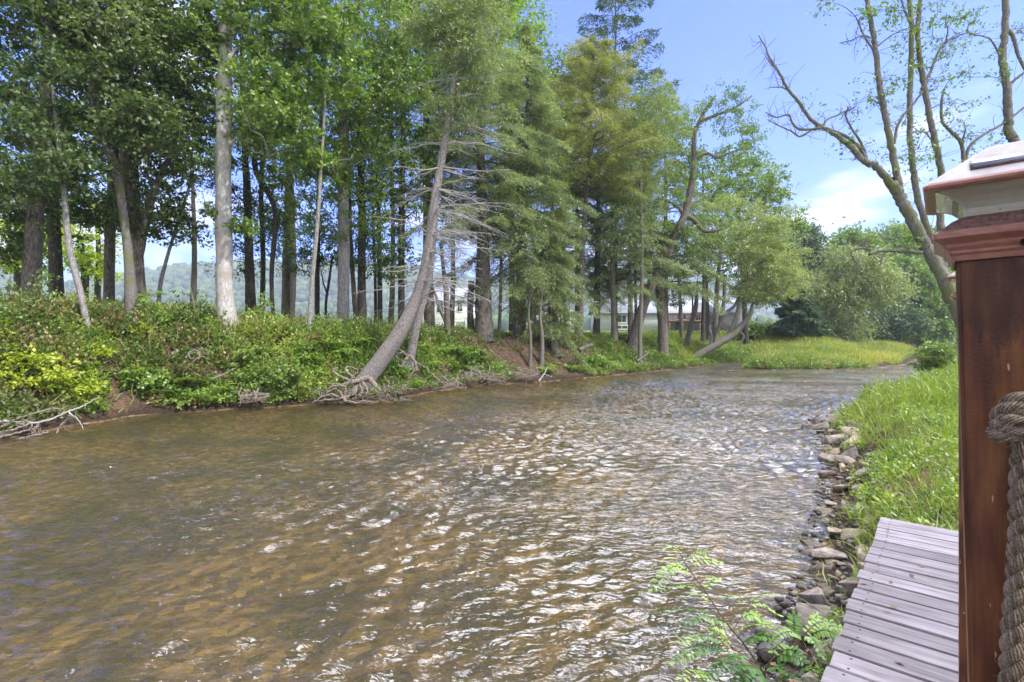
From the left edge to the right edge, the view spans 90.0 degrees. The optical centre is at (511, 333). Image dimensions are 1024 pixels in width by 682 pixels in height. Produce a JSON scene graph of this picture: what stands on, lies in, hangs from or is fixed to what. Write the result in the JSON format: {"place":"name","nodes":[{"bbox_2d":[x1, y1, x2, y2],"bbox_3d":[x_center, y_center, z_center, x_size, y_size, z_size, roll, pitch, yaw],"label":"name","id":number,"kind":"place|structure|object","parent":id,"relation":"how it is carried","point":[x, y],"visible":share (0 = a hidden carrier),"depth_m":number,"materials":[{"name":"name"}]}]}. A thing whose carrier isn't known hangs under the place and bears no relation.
{"place":"outdoors","nodes":[
{"label":"outdoors","id":0,"kind":"place"},
{"bbox_2d":[66,266,508,316],"bbox_3d":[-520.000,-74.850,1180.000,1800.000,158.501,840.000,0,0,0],"label":"hills","id":1,"kind":"structure","parent":0,"point":[278,300],"depth_m":924.39,"materials":[{"name":"green plant"}]},
{"bbox_2d":[0,345,957,681],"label":"water","id":2,"kind":"structure","parent":0,"point":[646,393],"depth_m":9.74,"materials":[{"name":"brown liquid"}]},
{"bbox_2d":[0,320,958,681],"bbox_3d":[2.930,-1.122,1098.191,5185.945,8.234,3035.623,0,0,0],"label":"ground","id":3,"kind":"structure","parent":0,"point":[476,634],"depth_m":7.00,"materials":[{"name":"soil"}]},
{"bbox_2d":[0,320,80,392],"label":"shrub","id":4,"kind":"object","parent":3,"relation":"on","point":[56,376],"visible":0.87,"depth_m":13.21,"materials":[{"name":"green plant"}]},
{"bbox_2d":[0,402,81,441],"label":"root mass","id":5,"kind":"object","parent":3,"relation":"on","point":[33,433],"visible":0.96,"depth_m":12.02,"materials":[{"name":"grey plant"}]},
{"bbox_2d":[16,268,70,310],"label":"sapling","id":6,"kind":"object","parent":3,"relation":"on","point":[45,277],"visible":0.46,"depth_m":15.22,"materials":[{"name":"green plant"}]},
{"bbox_2d":[0,158,89,296],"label":"tree","id":7,"kind":"object","parent":3,"relation":"on","point":[14,270],"visible":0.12,"depth_m":33.84,"materials":[{"name":"green plant"}]},
{"bbox_2d":[0,0,116,295],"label":"tree","id":8,"kind":"object","parent":3,"relation":"on","point":[38,198],"visible":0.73,"depth_m":16.04,"materials":[{"name":"green plant"}]},
{"bbox_2d":[0,27,117,336],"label":"tree","id":9,"kind":"object","parent":3,"relation":"on","point":[34,67],"visible":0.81,"depth_m":15.46,"materials":[{"name":"green plant"}]},
{"bbox_2d":[0,0,120,302],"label":"tree","id":10,"kind":"object","parent":3,"relation":"on","point":[57,268],"visible":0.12,"depth_m":19.84,"materials":[{"name":"green plant"}]},
{"bbox_2d":[49,356,111,411],"bbox_3d":[-12.054,1.366,14.259,1.479,1.520,1.651,0,0,-30],"label":"shrub","id":11,"kind":"object","parent":3,"relation":"on","point":[93,389],"visible":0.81,"depth_m":14.10,"materials":[{"name":"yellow plant"}]},
{"bbox_2d":[43,185,123,303],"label":"tree","id":12,"kind":"object","parent":3,"relation":"on","point":[84,262],"visible":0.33,"depth_m":37.63,"materials":[{"name":"green plant"}]},
{"bbox_2d":[5,127,170,305],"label":"tree","id":13,"kind":"object","parent":3,"relation":"on","point":[97,287],"visible":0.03,"depth_m":39.92,"materials":[{"name":"green plant"}]},
{"bbox_2d":[63,307,119,357],"bbox_3d":[-12.603,-0.019,15.471,1.938,1.574,1.468,0,0,0],"label":"shrub","id":14,"kind":"object","parent":3,"relation":"on","point":[104,352],"visible":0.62,"depth_m":15.33,"materials":[{"name":"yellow plant"}]},
{"bbox_2d":[46,0,188,319],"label":"tree","id":15,"kind":"object","parent":3,"relation":"on","point":[121,20],"visible":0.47,"depth_m":16.87,"materials":[{"name":"green plant"}]},
{"bbox_2d":[50,4,190,301],"bbox_3d":[-15.723,-8.654,20.562,5.423,17.134,4.461,0,0,0],"label":"tree","id":16,"kind":"object","parent":3,"relation":"on","point":[109,269],"visible":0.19,"depth_m":20.33,"materials":[{"name":"green plant"}]},
{"bbox_2d":[44,0,217,307],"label":"tree","id":17,"kind":"object","parent":3,"relation":"on","point":[139,225],"visible":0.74,"depth_m":17.65,"materials":[{"name":"green plant"}]},
{"bbox_2d":[108,352,174,391],"bbox_3d":[-11.277,1.281,15.820,1.888,1.482,1.401,0,0,0],"label":"shrub","id":18,"kind":"object","parent":3,"relation":"on","point":[146,379],"visible":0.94,"depth_m":15.57,"materials":[{"name":"green plant"}]},
{"bbox_2d":[130,289,175,325],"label":"sapling","id":19,"kind":"object","parent":3,"relation":"on","point":[149,295],"visible":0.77,"depth_m":17.13,"materials":[{"name":"green plant"}]},
{"bbox_2d":[140,131,238,306],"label":"tree","id":20,"kind":"object","parent":3,"relation":"on","point":[188,233],"visible":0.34,"depth_m":19.45,"materials":[{"name":"green plant"}]},
{"bbox_2d":[169,288,213,326],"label":"sapling","id":21,"kind":"object","parent":3,"relation":"on","point":[187,304],"visible":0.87,"depth_m":17.69,"materials":[{"name":"green plant"}]},
{"bbox_2d":[157,72,233,304],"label":"tree","id":22,"kind":"object","parent":3,"relation":"on","point":[193,287],"visible":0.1,"depth_m":45.85,"materials":[{"name":"green plant"}]},
{"bbox_2d":[165,371,234,409],"bbox_3d":[-9.997,1.771,16.041,2.268,1.203,1.611,0,0,14],"label":"shrub","id":23,"kind":"object","parent":3,"relation":"on","point":[204,395],"visible":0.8,"depth_m":15.88,"materials":[{"name":"green plant"}]},
{"bbox_2d":[174,17,298,314],"bbox_3d":[-12.945,-8.747,24.272,5.597,17.428,4.454,0,0,0],"label":"tree","id":24,"kind":"object","parent":3,"relation":"on","point":[249,270],"visible":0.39,"depth_m":23.85,"materials":[{"name":"green plant"}]},
{"bbox_2d":[217,335,276,370],"bbox_3d":[-9.179,0.752,17.814,1.929,1.474,1.554,0,0,-16],"label":"shrub","id":25,"kind":"object","parent":3,"relation":"on","point":[242,351],"visible":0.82,"depth_m":17.55,"materials":[{"name":"green plant"}]},
{"bbox_2d":[131,0,368,332],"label":"tree","id":26,"kind":"object","parent":3,"relation":"on","point":[226,28],"visible":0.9,"depth_m":18.26,"materials":[{"name":"green plant"}]},
{"bbox_2d":[235,352,312,399],"bbox_3d":[-8.124,1.479,17.375,2.568,1.694,2.222,0,0,43],"label":"shrub","id":27,"kind":"object","parent":3,"relation":"on","point":[274,371],"visible":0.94,"depth_m":16.98,"materials":[{"name":"green plant"}]},
{"bbox_2d":[214,52,336,315],"bbox_3d":[-10.301,-6.178,22.185,4.388,12.661,4.150,0,0,29],"label":"tree","id":28,"kind":"object","parent":3,"relation":"on","point":[255,166],"visible":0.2,"depth_m":21.93,"materials":[{"name":"green plant"}]},
{"bbox_2d":[238,66,322,312],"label":"tree","id":29,"kind":"object","parent":3,"relation":"on","point":[262,206],"visible":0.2,"depth_m":24.91,"materials":[{"name":"green plant"}]},
{"bbox_2d":[233,67,352,316],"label":"tree","id":30,"kind":"object","parent":3,"relation":"on","point":[293,289],"visible":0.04,"depth_m":43.83,"materials":[{"name":"green plant"}]},
{"bbox_2d":[284,339,324,372],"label":"shrub","id":31,"kind":"object","parent":3,"relation":"on","point":[300,348],"visible":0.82,"depth_m":18.38,"materials":[{"name":"green plant"}]},
{"bbox_2d":[246,1,365,317],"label":"tree","id":32,"kind":"object","parent":3,"relation":"on","point":[286,291],"visible":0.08,"depth_m":29.40,"materials":[{"name":"green plant"}]},
{"bbox_2d":[274,50,358,321],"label":"tree","id":33,"kind":"object","parent":3,"relation":"on","point":[317,287],"visible":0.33,"depth_m":26.89,"materials":[{"name":"green plant"}]},
{"bbox_2d":[300,242,337,319],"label":"tree","id":34,"kind":"object","parent":3,"relation":"on","point":[329,248],"visible":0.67,"depth_m":26.97,"materials":[{"name":"green plant"}]},
{"bbox_2d":[281,5,379,329],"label":"tree","id":35,"kind":"object","parent":3,"relation":"on","point":[353,78],"visible":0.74,"depth_m":19.44,"materials":[{"name":"green plant"}]},
{"bbox_2d":[248,0,451,322],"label":"tree","id":36,"kind":"object","parent":3,"relation":"on","point":[342,177],"visible":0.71,"depth_m":21.91,"materials":[{"name":"green plant"}]},
{"bbox_2d":[325,134,390,320],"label":"tree","id":37,"kind":"object","parent":3,"relation":"on","point":[354,295],"visible":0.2,"depth_m":25.90,"materials":[{"name":"green plant"}]},
{"bbox_2d":[315,0,428,322],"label":"tree","id":38,"kind":"object","parent":3,"relation":"on","point":[359,259],"visible":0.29,"depth_m":24.83,"materials":[{"name":"green plant"}]},
{"bbox_2d":[351,157,412,320],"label":"tree","id":39,"kind":"object","parent":3,"relation":"on","point":[375,282],"visible":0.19,"depth_m":27.93,"materials":[{"name":"green plant"}]},
{"bbox_2d":[338,0,440,324],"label":"tree","id":40,"kind":"object","parent":3,"relation":"on","point":[391,305],"visible":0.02,"depth_m":47.80,"materials":[{"name":"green plant"}]},
{"bbox_2d":[333,17,453,320],"bbox_3d":[-5.997,-7.952,25.999,6.476,16.727,4.488,0,0,0],"label":"tree","id":41,"kind":"object","parent":3,"relation":"on","point":[419,131],"visible":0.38,"depth_m":25.76,"materials":[{"name":"green plant"}]},
{"bbox_2d":[350,112,436,321],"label":"tree","id":42,"kind":"object","parent":3,"relation":"on","point":[379,299],"visible":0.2,"depth_m":27.88,"materials":[{"name":"green plant"}]},
{"bbox_2d":[0,285,834,369],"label":"tall weeds","id":43,"kind":"object","parent":3,"relation":"on","point":[239,316],"visible":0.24,"depth_m":18.63,"materials":[{"name":"green plant"}]},
{"bbox_2d":[312,0,539,403],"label":"leaning tree","id":44,"kind":"object","parent":3,"relation":"on","point":[456,34],"visible":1,"depth_m":18.47,"materials":[{"name":"green plant"}]},
{"bbox_2d":[364,0,493,328],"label":"tree","id":45,"kind":"object","parent":3,"relation":"on","point":[429,314],"visible":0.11,"depth_m":26.80,"materials":[{"name":"green plant"}]},
{"bbox_2d":[395,207,473,385],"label":"leaning tree","id":46,"kind":"object","parent":3,"relation":"on","point":[410,353],"visible":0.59,"depth_m":21.48,"materials":[{"name":"grey plant"}]},
{"bbox_2d":[0,258,869,330],"bbox_3d":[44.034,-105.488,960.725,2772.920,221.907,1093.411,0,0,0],"label":"forest","id":47,"kind":"object","parent":3,"relation":"on","point":[182,270],"visible":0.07,"depth_m":927.57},
{"bbox_2d":[416,228,470,340],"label":"tree","id":48,"kind":"object","parent":3,"relation":"on","point":[446,321],"visible":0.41,"depth_m":25.17,"materials":[{"name":"green plant"}]},
{"bbox_2d":[406,45,485,328],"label":"tree","id":49,"kind":"object","parent":3,"relation":"on","point":[452,317],"visible":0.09,"depth_m":28.36,"materials":[{"name":"green plant"}]},
{"bbox_2d":[0,287,893,432],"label":"undergrowth","id":50,"kind":"object","parent":3,"relation":"on","point":[26,403],"visible":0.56,"depth_m":17.52,"materials":[{"name":"green plant"}]},
{"bbox_2d":[406,288,492,329],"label":"house","id":51,"kind":"structure","parent":3,"relation":"on","point":[460,320],"depth_m":85.00,"materials":[{"name":"white"}]},
{"bbox_2d":[433,327,479,363],"bbox_3d":[-2.740,0.644,24.525,2.154,1.950,2.159,0,0,27],"label":"shrub","id":52,"kind":"object","parent":3,"relation":"on","point":[468,353],"visible":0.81,"depth_m":24.34,"materials":[{"name":"green plant"}]},
{"bbox_2d":[467,268,476,330],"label":"tree","id":53,"kind":"object","parent":3,"relation":"on","point":[470,321],"visible":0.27,"depth_m":28.85,"materials":[{"name":"grey plant"}]},
{"bbox_2d":[393,0,567,341],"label":"hemlock tree","id":54,"kind":"object","parent":3,"relation":"on","point":[483,321],"visible":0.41,"depth_m":26.66,"materials":[{"name":"green plant"}]},
{"bbox_2d":[442,0,559,330],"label":"tree","id":55,"kind":"object","parent":3,"relation":"on","point":[521,5],"visible":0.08,"depth_m":38.50,"materials":[{"name":"green plant"}]},
{"bbox_2d":[463,166,554,336],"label":"tree","id":56,"kind":"object","parent":3,"relation":"on","point":[516,303],"visible":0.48,"depth_m":27.46,"materials":[{"name":"green plant"}]},
{"bbox_2d":[436,22,602,336],"bbox_3d":[0.408,-8.480,28.935,9.214,17.988,8.231,0,0,0],"label":"hemlock tree","id":57,"kind":"object","parent":3,"relation":"on","point":[530,89],"visible":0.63,"depth_m":28.12,"materials":[{"name":"green plant"}]},
{"bbox_2d":[519,262,549,368],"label":"sapling","id":58,"kind":"object","parent":3,"relation":"on","point":[530,340],"visible":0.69,"depth_m":26.43,"materials":[{"name":"green plant"}]},
{"bbox_2d":[525,267,563,367],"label":"sapling","id":59,"kind":"object","parent":3,"relation":"on","point":[541,358],"visible":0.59,"depth_m":26.92,"materials":[{"name":"green plant"}]},
{"bbox_2d":[509,210,589,373],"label":"hemlock tree","id":60,"kind":"object","parent":3,"relation":"on","point":[560,327],"visible":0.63,"depth_m":28.29,"materials":[{"name":"green plant"}]},
{"bbox_2d":[511,96,599,316],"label":"tree","id":61,"kind":"object","parent":3,"relation":"on","point":[559,215],"visible":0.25,"depth_m":29.83,"materials":[{"name":"green plant"}]},
{"bbox_2d":[525,40,602,322],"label":"tree","id":62,"kind":"object","parent":3,"relation":"on","point":[551,64],"visible":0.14,"depth_m":41.22,"materials":[{"name":"green plant"}]},
{"bbox_2d":[511,132,661,333],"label":"hemlock tree","id":63,"kind":"object","parent":3,"relation":"on","point":[589,261],"visible":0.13,"depth_m":36.50,"materials":[{"name":"green plant"}]},
{"bbox_2d":[514,32,673,335],"bbox_3d":[4.381,-9.064,32.823,11.200,20.019,10.444,0,0,0],"label":"hemlock tree","id":64,"kind":"object","parent":3,"relation":"on","point":[589,100],"visible":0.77,"depth_m":31.81,"materials":[{"name":"green plant"}]},
{"bbox_2d":[565,168,636,334],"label":"tree","id":65,"kind":"object","parent":3,"relation":"on","point":[596,324],"visible":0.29,"depth_m":35.82,"materials":[{"name":"green plant"}]},
{"bbox_2d":[553,0,680,332],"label":"pine tree","id":66,"kind":"object","parent":3,"relation":"on","point":[615,19],"visible":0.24,"depth_m":42.98,"materials":[{"name":"green plant"}]},
{"bbox_2d":[586,118,655,343],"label":"tree","id":67,"kind":"object","parent":3,"relation":"on","point":[614,334],"visible":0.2,"depth_m":35.19,"materials":[{"name":"green plant"}]},
{"bbox_2d":[573,131,696,336],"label":"hemlock tree","id":68,"kind":"object","parent":3,"relation":"on","point":[648,264],"visible":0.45,"depth_m":35.17,"materials":[{"name":"green plant"}]},
{"bbox_2d":[591,68,711,363],"bbox_3d":[8.864,-7.090,32.961,7.710,19.035,5.655,0,0,0],"label":"tree","id":69,"kind":"object","parent":3,"relation":"on","point":[642,217],"visible":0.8,"depth_m":32.76,"materials":[{"name":"green plant"}]},
{"bbox_2d":[632,212,707,355],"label":"tree","id":70,"kind":"object","parent":3,"relation":"on","point":[663,341],"visible":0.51,"depth_m":36.68,"materials":[{"name":"green plant"}]},
{"bbox_2d":[588,300,754,331],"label":"house","id":71,"kind":"structure","parent":3,"relation":"on","point":[650,323],"depth_m":76.00,"materials":[{"name":"grey"}]},
{"bbox_2d":[616,80,734,338],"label":"hemlock tree","id":72,"kind":"object","parent":3,"relation":"on","point":[690,287],"visible":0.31,"depth_m":39.16,"materials":[{"name":"green plant"}]},
{"bbox_2d":[671,242,720,346],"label":"tree","id":73,"kind":"object","parent":3,"relation":"on","point":[691,322],"visible":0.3,"depth_m":41.87,"materials":[{"name":"green plant"}]},
{"bbox_2d":[626,77,767,350],"bbox_3d":[12.880,-8.063,35.636,10.132,19.156,4.835,0,0,0],"label":"leaning tree","id":74,"kind":"object","parent":3,"relation":"on","point":[693,157],"visible":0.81,"depth_m":35.65,"materials":[{"name":"green plant"}]},
{"bbox_2d":[660,111,771,342],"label":"tree","id":75,"kind":"object","parent":3,"relation":"on","point":[718,165],"visible":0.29,"depth_m":46.43,"materials":[{"name":"green plant"}]},
{"bbox_2d":[690,176,763,337],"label":"tree","id":76,"kind":"object","parent":3,"relation":"on","point":[716,318],"visible":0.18,"depth_m":49.80,"materials":[{"name":"green plant"}]},
{"bbox_2d":[648,546,842,681],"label":"sapling","id":77,"kind":"object","parent":3,"relation":"on","point":[783,652],"visible":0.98,"depth_m":2.62,"materials":[{"name":"green plant"}]},
{"bbox_2d":[691,189,815,357],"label":"leaning tree","id":78,"kind":"object","parent":3,"relation":"on","point":[759,286],"visible":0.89,"depth_m":39.93,"materials":[{"name":"green plant"}]},
{"bbox_2d":[694,157,814,339],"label":"tree","id":79,"kind":"object","parent":3,"relation":"on","point":[739,317],"visible":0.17,"depth_m":56.37,"materials":[{"name":"green plant"}]},
{"bbox_2d":[736,315,779,339],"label":"shrub","id":80,"kind":"object","parent":3,"relation":"on","point":[757,329],"visible":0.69,"depth_m":54.15,"materials":[{"name":"green plant"}]},
{"bbox_2d":[700,146,816,345],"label":"tree","id":81,"kind":"object","parent":3,"relation":"on","point":[766,190],"visible":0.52,"depth_m":50.89,"materials":[{"name":"green plant"}]},
{"bbox_2d":[756,642,794,663],"bbox_3d":[1.987,2.391,3.844,0.346,0.174,0.248,15,-19,-9],"label":"rock","id":82,"kind":"object","parent":3,"relation":"on","point":[762,649],"visible":0.48,"depth_m":3.75,"materials":[{"name":"grey stone"}]},
{"bbox_2d":[642,328,915,367],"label":"sandbar grass","id":83,"kind":"structure","parent":3,"relation":"on","point":[882,351],"depth_m":46.13,"materials":[{"name":"green plant"}]},
{"bbox_2d":[755,218,841,308],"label":"tree","id":84,"kind":"object","parent":3,"relation":"on","point":[814,243],"visible":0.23,"depth_m":64.86,"materials":[{"name":"green plant"}]},
{"bbox_2d":[766,288,832,338],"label":"cedar tree","id":85,"kind":"object","parent":3,"relation":"on","point":[800,317],"visible":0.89,"depth_m":52.17,"materials":[{"name":"green plant"}]},
{"bbox_2d":[741,420,883,681],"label":"pebbles","id":86,"kind":"object","parent":3,"relation":"on","point":[800,585],"visible":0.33,"depth_m":5.31,"materials":[{"name":"grey stone"}]},
{"bbox_2d":[798,587,827,605],"bbox_3d":[2.739,2.351,4.532,0.244,0.177,0.318,-9,-13,-14],"label":"rock","id":87,"kind":"object","parent":3,"relation":"on","point":[814,595],"visible":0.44,"depth_m":4.49,"materials":[{"name":"grey stone"}]},
{"bbox_2d":[796,596,840,636],"bbox_3d":[2.409,2.261,4.078,0.305,0.169,0.376,0,3,9],"label":"rock","id":88,"kind":"object","parent":3,"relation":"on","point":[804,611],"visible":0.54,"depth_m":4.04,"materials":[{"name":"beige stone"}]},
{"bbox_2d":[811,547,847,559],"bbox_3d":[3.357,2.337,5.404,0.374,0.132,0.303,-6,-12,22],"label":"rock","id":89,"kind":"object","parent":3,"relation":"on","point":[821,553],"visible":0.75,"depth_m":5.35,"materials":[{"name":"grey stone"}]},
{"bbox_2d":[746,418,923,681],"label":"fallen leaves","id":90,"kind":"object","parent":3,"relation":"on","point":[808,649],"visible":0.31,"depth_m":3.74,"materials":[{"name":"brown plant"}]},
{"bbox_2d":[747,0,961,327],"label":"river birch","id":91,"kind":"object","parent":3,"relation":"on","point":[938,269],"visible":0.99,"depth_m":12.45,"materials":[{"name":"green plant"}]},
{"bbox_2d":[822,216,895,327],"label":"tree","id":92,"kind":"object","parent":3,"relation":"on","point":[850,234],"visible":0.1,"depth_m":82.87,"materials":[{"name":"green plant"}]},
{"bbox_2d":[797,236,922,344],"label":"willow tree","id":93,"kind":"object","parent":3,"relation":"on","point":[853,289],"visible":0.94,"depth_m":58.69,"materials":[{"name":"green plant"}]},
{"bbox_2d":[778,359,958,681],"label":"grass","id":94,"kind":"structure","parent":3,"relation":"on","point":[865,399],"depth_m":8.05,"materials":[{"name":"green plant"}]},
{"bbox_2d":[807,354,958,681],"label":"weeds","id":95,"kind":"object","parent":3,"relation":"on","point":[927,419],"visible":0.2,"depth_m":6.82,"materials":[{"name":"green plant"}]},
{"bbox_2d":[820,517,958,681],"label":"boardwalk","id":96,"kind":"structure","parent":3,"relation":"on","point":[915,632],"depth_m":2.75,"materials":[{"name":"grey wood"}]},
{"bbox_2d":[947,272,967,681],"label":"railing post","id":97,"kind":"object","parent":96,"relation":"on","point":[962,637],"visible":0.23,"depth_m":1.97,"materials":[{"name":"brown wood"}]},
{"bbox_2d":[922,140,1023,681],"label":"railing post","id":98,"kind":"object","parent":96,"relation":"on","point":[978,244],"visible":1,"depth_m":0.74,"materials":[{"name":"brown wood"}]},
{"bbox_2d":[985,392,1023,681],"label":"rope","id":99,"kind":"object","parent":98,"relation":"attached to","point":[1006,419],"visible":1,"depth_m":0.68,"materials":[{"name":"grey fabric"}]},
{"bbox_2d":[856,300,936,342],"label":"shrub","id":100,"kind":"object","parent":3,"relation":"on","point":[914,318],"visible":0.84,"depth_m":68.85,"materials":[{"name":"green plant"}]},
{"bbox_2d":[853,248,946,345],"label":"tree","id":101,"kind":"object","parent":3,"relation":"on","point":[928,284],"visible":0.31,"depth_m":75.31,"materials":[{"name":"green plant"}]},
{"bbox_2d":[869,218,935,314],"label":"tree","id":102,"kind":"object","parent":3,"relation":"on","point":[894,231],"visible":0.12,"depth_m":104.73,"materials":[{"name":"green plant"}]},
{"bbox_2d":[895,263,956,347],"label":"tree","id":103,"kind":"object","parent":3,"relation":"on","point":[942,311],"visible":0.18,"depth_m":81.43,"materials":[{"name":"green plant"}]},
{"bbox_2d":[908,336,957,373],"bbox_3d":[16.984,1.030,20.557,1.830,1.874,1.686,0,0,23],"label":"shrub","id":104,"kind":"object","parent":3,"relation":"on","point":[933,357],"visible":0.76,"depth_m":20.34,"materials":[{"name":"green plant"}]},
{"bbox_2d":[867,0,999,319],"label":"river birch","id":105,"kind":"object","parent":3,"relation":"on","point":[924,79],"visible":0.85,"depth_m":13.15,"materials":[{"name":"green plant"}]},
{"bbox_2d":[924,0,1023,162],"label":"river birch","id":106,"kind":"object","parent":3,"relation":"on","point":[1009,133],"visible":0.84,"depth_m":14.46,"materials":[{"name":"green plant"}]},
{"bbox_2d":[0,0,1023,281],"label":"sky","id":107,"kind":"structure","parent":0,"point":[704,41],"materials":[{"name":"blue"}]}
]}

